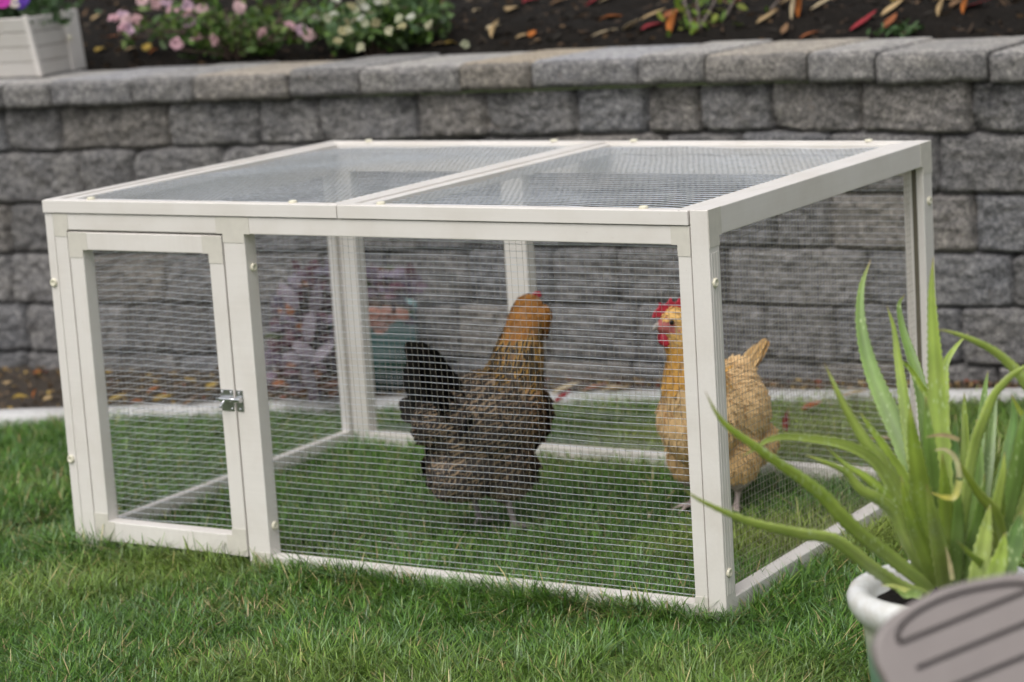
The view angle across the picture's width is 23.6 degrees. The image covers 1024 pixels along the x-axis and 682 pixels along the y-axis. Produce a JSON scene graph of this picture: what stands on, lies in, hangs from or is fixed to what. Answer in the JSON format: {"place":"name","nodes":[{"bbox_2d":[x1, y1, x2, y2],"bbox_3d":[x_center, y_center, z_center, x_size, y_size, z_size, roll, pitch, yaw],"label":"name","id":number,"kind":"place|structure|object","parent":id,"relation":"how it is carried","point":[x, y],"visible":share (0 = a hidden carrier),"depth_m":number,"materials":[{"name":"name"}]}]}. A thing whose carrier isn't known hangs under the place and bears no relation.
{"place":"outdoors","nodes":[
{"label":"outdoors","id":0,"kind":"place"},
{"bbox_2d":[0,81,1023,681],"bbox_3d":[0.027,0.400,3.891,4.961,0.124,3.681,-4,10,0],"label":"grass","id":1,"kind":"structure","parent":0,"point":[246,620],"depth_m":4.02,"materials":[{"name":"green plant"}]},
{"bbox_2d":[398,291,555,531],"bbox_3d":[-0.043,0.135,4.328,0.176,0.405,0.356,6,14,42],"label":"hen","id":2,"kind":"object","parent":1,"relation":"on","point":[522,313],"visible":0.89,"depth_m":4.25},
{"bbox_2d":[42,139,934,625],"bbox_3d":[-0.023,0.013,4.355,1.302,0.641,0.886,3,12,32],"label":"chicken pen","id":3,"kind":"object","parent":1,"relation":"on","point":[196,211],"visible":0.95,"depth_m":4.17,"materials":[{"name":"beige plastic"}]},
{"bbox_2d":[67,230,249,556],"bbox_3d":[-0.602,0.089,4.230,0.353,0.554,0.046,3,12,32],"label":"door","id":4,"kind":"structure","parent":3,"relation":"in","point":[82,243],"depth_m":4.25,"materials":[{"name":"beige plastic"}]},
{"bbox_2d":[0,365,1021,408],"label":"soil strip","id":5,"kind":"object","parent":1,"relation":"on","point":[15,374],"visible":0.26,"depth_m":5.80,"materials":[{"name":"brown soil"}]},
{"bbox_2d":[12,394,29,397],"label":"fallen leaf","id":6,"kind":"object","parent":5,"relation":"on","point":[18,395],"visible":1,"depth_m":5.70,"materials":[{"name":"yellow plant"}]},
{"bbox_2d":[109,394,125,401],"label":"fallen leaf","id":7,"kind":"object","parent":5,"relation":"on","point":[115,396],"visible":0.65,"depth_m":5.61,"materials":[{"name":"yellow plant"}]},
{"bbox_2d":[154,394,172,400],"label":"fallen leaf","id":8,"kind":"object","parent":5,"relation":"on","point":[161,397],"visible":0.92,"depth_m":5.58,"materials":[{"name":"yellow plant"}]},
{"bbox_2d":[205,382,217,389],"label":"fallen leaf","id":9,"kind":"object","parent":5,"relation":"on","point":[207,385],"visible":0.74,"depth_m":5.69,"materials":[{"name":"yellow plant"}]},
{"bbox_2d":[264,259,338,402],"bbox_3d":[-0.445,-0.022,5.480,0.230,0.338,0.446,-4,10,0],"label":"purple plant","id":10,"kind":"object","parent":5,"relation":"on","point":[308,334],"visible":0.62,"depth_m":5.36,"materials":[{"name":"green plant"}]},
{"bbox_2d":[321,298,417,394],"bbox_3d":[-0.333,0.013,5.641,0.244,0.192,0.244,3,12,32],"label":"glazed pot","id":11,"kind":"object","parent":5,"relation":"on","point":[384,362],"visible":0.19,"depth_m":5.55,"materials":[{"name":"teal ceramic"}]},
{"bbox_2d":[365,262,428,332],"bbox_3d":[-0.279,-0.102,5.479,0.193,0.167,0.395,-5,11,-10],"label":"purple plant","id":12,"kind":"object","parent":11,"relation":"on","point":[414,288],"visible":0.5,"depth_m":5.41,"materials":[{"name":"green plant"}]},
{"bbox_2d":[0,365,1020,408],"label":"strip litter","id":13,"kind":"object","parent":5,"relation":"on","point":[969,384],"visible":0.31,"depth_m":5.56,"materials":[{"name":"brown plant"}]},
{"bbox_2d":[0,36,1023,384],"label":"retaining wall","id":14,"kind":"structure","parent":1,"relation":"on","point":[958,102],"depth_m":5.51,"materials":[{"name":"stone"}]},
{"bbox_2d":[0,9,86,77],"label":"planter box","id":15,"kind":"object","parent":14,"relation":"on","point":[35,48],"visible":0.99,"depth_m":6.17,"materials":[{"name":"white wood"}]},
{"bbox_2d":[0,0,102,24],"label":"bedding plant","id":16,"kind":"object","parent":15,"relation":"on","point":[15,8],"visible":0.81,"depth_m":6.18,"materials":[{"name":"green plant"}]},
{"bbox_2d":[40,0,1023,70],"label":"soil bed","id":17,"kind":"object","parent":14,"relation":"in","point":[834,14],"visible":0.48,"depth_m":5.97,"materials":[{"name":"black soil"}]},
{"bbox_2d":[141,43,151,50],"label":"fallen leaf","id":18,"kind":"object","parent":17,"relation":"on","point":[146,47],"visible":1,"depth_m":6.41,"materials":[{"name":"yellow plant"}]},
{"bbox_2d":[107,0,342,60],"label":"azalea bush","id":19,"kind":"object","parent":17,"relation":"on","point":[254,36],"visible":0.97,"depth_m":6.20,"materials":[{"name":"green plant"}]},
{"bbox_2d":[285,0,469,56],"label":"flowering bush","id":20,"kind":"object","parent":17,"relation":"on","point":[402,23],"visible":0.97,"depth_m":6.01,"materials":[{"name":"green plant"}]},
{"bbox_2d":[489,19,497,37],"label":"fallen leaf","id":21,"kind":"object","parent":17,"relation":"on","point":[492,28],"visible":1,"depth_m":5.99,"materials":[{"name":"beige plant"}]},
{"bbox_2d":[504,6,517,10],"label":"fallen leaf","id":22,"kind":"object","parent":17,"relation":"on","point":[508,8],"visible":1,"depth_m":6.17,"materials":[{"name":"beige plant"}]},
{"bbox_2d":[527,30,535,36],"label":"fallen leaf","id":23,"kind":"object","parent":17,"relation":"on","point":[531,33],"visible":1,"depth_m":5.95,"materials":[{"name":"orange plant"}]},
{"bbox_2d":[622,19,638,29],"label":"fallen leaf","id":24,"kind":"object","parent":17,"relation":"on","point":[629,25],"visible":1,"depth_m":5.90,"materials":[{"name":"plant"}]},
{"bbox_2d":[641,23,659,29],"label":"fallen leaf","id":25,"kind":"object","parent":17,"relation":"on","point":[646,25],"visible":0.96,"depth_m":5.87,"materials":[{"name":"red plant"}]},
{"bbox_2d":[641,8,665,18],"bbox_3d":[0.342,-0.791,5.937,0.067,0.024,0.027,-6,11,-14],"label":"fallen leaf","id":26,"kind":"object","parent":17,"relation":"on","point":[649,14],"visible":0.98,"depth_m":5.93,"materials":[{"name":"beige plant"}]},
{"bbox_2d":[663,9,677,18],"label":"fallen leaf","id":27,"kind":"object","parent":17,"relation":"on","point":[667,14],"visible":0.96,"depth_m":5.89,"materials":[{"name":"orange plant"}]},
{"bbox_2d":[666,11,675,32],"bbox_3d":[0.382,-0.756,5.835,0.020,0.055,0.045,-7,11,-19],"label":"fallen leaf","id":28,"kind":"object","parent":17,"relation":"on","point":[670,22],"visible":1,"depth_m":5.83,"materials":[{"name":"orange plant"}]},
{"bbox_2d":[657,0,778,36],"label":"twiggy shrub","id":29,"kind":"object","parent":17,"relation":"on","point":[697,25],"visible":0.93,"depth_m":5.84,"materials":[{"name":"green plant"}]},
{"bbox_2d":[756,9,776,22],"bbox_3d":[0.601,-0.767,5.797,0.061,0.029,0.023,-10,12,-32],"label":"fallen leaf","id":30,"kind":"object","parent":17,"relation":"on","point":[765,16],"visible":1,"depth_m":5.79,"materials":[{"name":"beige plant"}]},
{"bbox_2d":[780,23,787,33],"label":"fallen leaf","id":31,"kind":"object","parent":17,"relation":"on","point":[784,29],"visible":1,"depth_m":5.71,"materials":[{"name":"brown plant"}]},
{"bbox_2d":[790,0,794,18],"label":"fallen leaf","id":32,"kind":"object","parent":17,"relation":"on","point":[792,5],"visible":1,"depth_m":5.77,"materials":[{"name":"beige plant"}]},
{"bbox_2d":[794,0,800,16],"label":"fallen leaf","id":33,"kind":"object","parent":17,"relation":"on","point":[797,8],"visible":1,"depth_m":5.77,"materials":[{"name":"orange plant"}]},
{"bbox_2d":[799,31,817,38],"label":"fallen leaf","id":34,"kind":"object","parent":17,"relation":"on","point":[805,34],"visible":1,"depth_m":5.69,"materials":[{"name":"brown plant"}]},
{"bbox_2d":[810,0,826,9],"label":"fallen leaf","id":35,"kind":"object","parent":17,"relation":"on","point":[819,3],"visible":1,"depth_m":5.77,"materials":[{"name":"beige plant"}]},
{"bbox_2d":[850,9,876,29],"bbox_3d":[0.812,-0.743,5.676,0.080,0.043,0.025,-10,12,-31],"label":"fallen leaf","id":36,"kind":"object","parent":17,"relation":"on","point":[860,22],"visible":1,"depth_m":5.67,"materials":[{"name":"red plant"}]},
{"bbox_2d":[883,13,896,26],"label":"fallen leaf","id":37,"kind":"object","parent":17,"relation":"on","point":[889,20],"visible":1,"depth_m":5.63,"materials":[{"name":"orange plant"}]},
{"bbox_2d":[881,0,902,15],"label":"fallen leaf","id":38,"kind":"object","parent":17,"relation":"on","point":[890,7],"visible":1,"depth_m":5.69,"materials":[{"name":"beige plant"}]},
{"bbox_2d":[866,18,923,37],"bbox_3d":[0.864,-0.710,5.589,0.150,0.046,0.164,3,12,32],"label":"weed tuft","id":39,"kind":"object","parent":17,"relation":"on","point":[901,28],"visible":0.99,"depth_m":5.57,"materials":[{"name":"green plant"}]},
{"bbox_2d":[936,0,942,15],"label":"fallen leaf","id":40,"kind":"object","parent":17,"relation":"on","point":[939,7],"visible":1,"depth_m":5.63,"materials":[{"name":"beige plant"}]},
{"bbox_2d":[949,0,960,7],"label":"fallen leaf","id":41,"kind":"object","parent":17,"relation":"on","point":[953,3],"visible":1,"depth_m":5.67,"materials":[{"name":"brown plant"}]},
{"bbox_2d":[961,0,966,13],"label":"fallen leaf","id":42,"kind":"object","parent":17,"relation":"on","point":[963,4],"visible":1,"depth_m":5.63,"materials":[{"name":"orange plant"}]},
{"bbox_2d":[0,388,1023,426],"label":"concrete curb","id":43,"kind":"structure","parent":1,"relation":"on","point":[9,415],"depth_m":5.44,"materials":[{"name":"grey concrete"}]},
{"bbox_2d":[552,381,580,393],"bbox_3d":[0.119,0.103,5.397,0.054,0.024,0.045,3,12,32],"label":"fallen leaf","id":44,"kind":"object","parent":43,"relation":"on","point":[565,386],"visible":0.8,"depth_m":5.39,"materials":[{"name":"beige plant"}]},
{"bbox_2d":[582,383,604,391],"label":"fallen leaf","id":45,"kind":"object","parent":43,"relation":"on","point":[589,387],"visible":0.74,"depth_m":5.39,"materials":[{"name":"beige plant"}]},
{"bbox_2d":[604,385,624,389],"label":"fallen leaf","id":46,"kind":"object","parent":43,"relation":"on","point":[617,386],"visible":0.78,"depth_m":5.37,"materials":[{"name":"beige plant"}]},
{"bbox_2d":[554,390,570,401],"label":"fallen leaf","id":47,"kind":"object","parent":1,"relation":"on","point":[561,395],"visible":0.61,"depth_m":5.30,"materials":[{"name":"plant"}]},
{"bbox_2d":[652,297,779,513],"bbox_3d":[0.362,0.100,4.388,0.182,0.402,0.295,3,12,32],"label":"hen","id":48,"kind":"object","parent":1,"relation":"on","point":[666,311],"visible":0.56,"depth_m":4.32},
{"bbox_2d":[782,409,788,431],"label":"fallen leaf","id":49,"kind":"object","parent":1,"relation":"on","point":[784,424],"visible":0.67,"depth_m":4.91,"materials":[{"name":"brown plant"}]},
{"bbox_2d":[801,401,821,409],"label":"fallen leaf","id":50,"kind":"object","parent":1,"relation":"on","point":[813,403],"visible":0.77,"depth_m":5.06,"materials":[{"name":"orange plant"}]},
{"bbox_2d":[842,390,866,395],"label":"fallen leaf","id":51,"kind":"object","parent":1,"relation":"on","point":[848,393],"visible":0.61,"depth_m":5.16,"materials":[{"name":"beige plant"}]},
{"bbox_2d":[847,560,1023,681],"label":"aloe pot","id":52,"kind":"object","parent":1,"relation":"on","point":[874,604],"visible":0.23,"depth_m":2.89,"materials":[{"name":"white ceramic"}]},
{"bbox_2d":[684,257,1023,598],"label":"aloe plant","id":53,"kind":"object","parent":52,"relation":"on","point":[953,522],"visible":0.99,"depth_m":2.83,"materials":[{"name":"green plant"}]},
{"bbox_2d":[870,573,1023,681],"bbox_3d":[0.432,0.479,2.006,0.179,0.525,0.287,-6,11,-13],"label":"garden chair","id":54,"kind":"object","parent":1,"relation":"on","point":[970,631],"visible":1,"depth_m":2.07,"materials":[{"name":"beige plastic"}]}
]}

